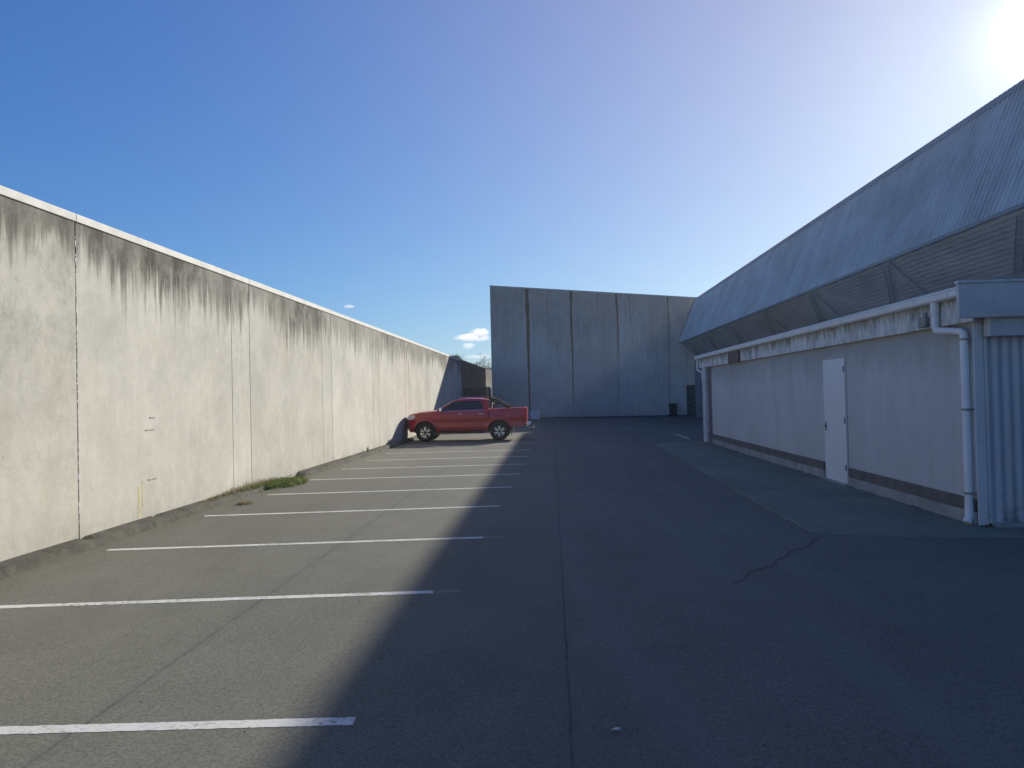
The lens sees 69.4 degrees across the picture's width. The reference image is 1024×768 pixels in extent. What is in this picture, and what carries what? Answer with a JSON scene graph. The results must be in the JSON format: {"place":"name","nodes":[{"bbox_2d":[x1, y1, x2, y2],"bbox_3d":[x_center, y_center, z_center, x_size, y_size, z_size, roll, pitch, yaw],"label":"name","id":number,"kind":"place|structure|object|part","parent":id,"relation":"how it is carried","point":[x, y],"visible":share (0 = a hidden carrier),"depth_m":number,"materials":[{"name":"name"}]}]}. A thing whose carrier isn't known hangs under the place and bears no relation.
{"place":"outdoors","nodes":[
{"label":"outdoors","id":0,"kind":"place"},
{"bbox_2d":[2,469,1012,749],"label":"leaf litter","id":1,"kind":"object","parent":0,"point":[508,567],"visible":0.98,"depth_m":6.66,"materials":[{"name":"brown plant"}]},
{"bbox_2d":[0,416,1023,767],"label":"asphalt ground","id":2,"kind":"structure","parent":0,"point":[200,640],"depth_m":5.99,"materials":[{"name":"grey asphalt"}]},
{"bbox_2d":[0,485,272,579],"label":"kerb","id":3,"kind":"structure","parent":2,"relation":"on","point":[24,562],"depth_m":10.20,"materials":[{"name":"concrete"}]},
{"bbox_2d":[0,185,461,561],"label":"boundary wall","id":4,"kind":"structure","parent":2,"relation":"on","point":[140,378],"depth_m":11.83,"materials":[{"name":"concrete"}]},
{"bbox_2d":[54,437,412,548],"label":"dry grass","id":5,"kind":"structure","parent":2,"relation":"on","point":[230,491],"depth_m":14.99,"materials":[{"name":"plant"}]},
{"bbox_2d":[236,500,252,504],"bbox_3d":[-4.946,2.172,13.649,0.338,0.088,0.378,-1,-1,3],"label":"dry weed","id":6,"kind":"object","parent":2,"relation":"on","point":[243,502],"visible":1,"depth_m":13.62,"materials":[{"name":"beige plant"}]},
{"bbox_2d":[239,475,312,491],"bbox_3d":[-5.095,2.145,16.309,0.922,0.227,3.480,-1,-1,3],"label":"grass patch","id":7,"kind":"object","parent":2,"relation":"on","point":[286,481],"visible":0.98,"depth_m":16.21,"materials":[{"name":"green plant"}]},
{"bbox_2d":[295,432,435,476],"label":"kerb","id":8,"kind":"structure","parent":2,"relation":"on","point":[323,467],"depth_m":22.33,"materials":[{"name":"concrete"}]},
{"bbox_2d":[406,395,534,441],"bbox_3d":[-1.767,1.440,31.977,5.507,1.952,2.200,-1,-1,3],"label":"pickup truck","id":9,"kind":"object","parent":2,"relation":"on","point":[472,415],"visible":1,"depth_m":31.10,"materials":[{"name":"paint"}]},
{"bbox_3d":[-2.512,1.546,31.093,1.150,0.805,0.075,-1,-1,3],"label":"door","id":10,"kind":"part","parent":9,"relation":"part of","materials":[{"name":"paint"}]},
{"bbox_3d":[-2.488,0.920,31.258,1.070,0.400,0.168,-1,-1,3],"label":"window","id":11,"kind":"part","parent":9,"relation":"part of","materials":[{"name":"black glass"}]},
{"bbox_3d":[-1.559,0.891,31.210,0.690,0.385,0.163,-1,-1,3],"label":"window","id":12,"kind":"part","parent":9,"relation":"part of","materials":[{"name":"black glass"}]},
{"bbox_3d":[-1.484,1.515,31.039,0.870,0.820,0.079,-1,-1,3],"label":"door","id":13,"kind":"part","parent":9,"relation":"part of","materials":[{"name":"paint"}]},
{"bbox_2d":[461,360,491,398],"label":"boundary wall","id":14,"kind":"structure","parent":2,"relation":"on","point":[473,375],"depth_m":61.08,"materials":[{"name":"concrete"}]},
{"bbox_2d":[462,387,491,400],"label":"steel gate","id":15,"kind":"structure","parent":2,"relation":"on","point":[485,392],"depth_m":52.21,"materials":[{"name":"grey metal"}]},
{"bbox_2d":[472,352,491,370],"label":"sparse tree","id":16,"kind":"object","parent":2,"relation":"on","point":[482,363],"visible":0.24,"depth_m":93.03,"materials":[{"name":"grey plant"}]},
{"bbox_2d":[530,410,539,418],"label":"concrete block","id":17,"kind":"object","parent":2,"relation":"on","point":[534,414],"depth_m":56.96,"materials":[{"name":"grey concrete"}]},
{"bbox_2d":[540,415,695,418],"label":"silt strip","id":18,"kind":"object","parent":2,"relation":"on","point":[615,416],"visible":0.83,"depth_m":56.85,"materials":[{"name":"soil"}]},
{"bbox_2d":[668,403,677,415],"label":"wheelie bin","id":19,"kind":"object","parent":2,"relation":"on","point":[673,409],"visible":1,"depth_m":55.44,"materials":[{"name":"plastic"}]},
{"bbox_2d":[654,441,1023,537],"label":"concrete apron","id":20,"kind":"object","parent":2,"relation":"on","point":[811,503],"visible":0.54,"depth_m":12.16,"materials":[{"name":"grey concrete"}]},
{"bbox_2d":[712,443,994,526],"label":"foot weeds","id":21,"kind":"object","parent":20,"relation":"on","point":[887,498],"visible":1,"depth_m":11.49,"materials":[{"name":"green plant"}]},
{"bbox_2d":[694,279,1023,526],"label":"lean to","id":22,"kind":"object","parent":20,"relation":"on","point":[918,402],"visible":0.98,"depth_m":11.96,"materials":[{"name":"concrete"}]},
{"bbox_2d":[823,358,847,483],"bbox_3d":[6.445,0.729,14.798,0.126,2.450,1.110,-1,-1,3],"label":"door","id":23,"kind":"structure","parent":22,"relation":"in","point":[835,423],"depth_m":14.74,"materials":[{"name":"paint"}]},
{"bbox_2d":[678,79,1023,417],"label":"industrial shed","id":24,"kind":"structure","parent":2,"relation":"on","point":[943,211],"depth_m":21.15,"materials":[{"name":"metal"}]},
{"bbox_2d":[0,0,1023,369],"label":"sky","id":25,"kind":"structure","parent":0,"point":[385,165],"materials":[{"name":"blue"}]},
{"bbox_2d":[489,285,695,418],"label":"tilt slab building","id":26,"kind":"structure","parent":0,"point":[565,353],"depth_m":57.40,"materials":[{"name":"concrete"}]},
{"bbox_2d":[686,385,695,414],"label":"door","id":27,"kind":"structure","parent":26,"relation":"in","point":[691,405],"depth_m":56.03,"materials":[{"name":"metal"}]}
]}

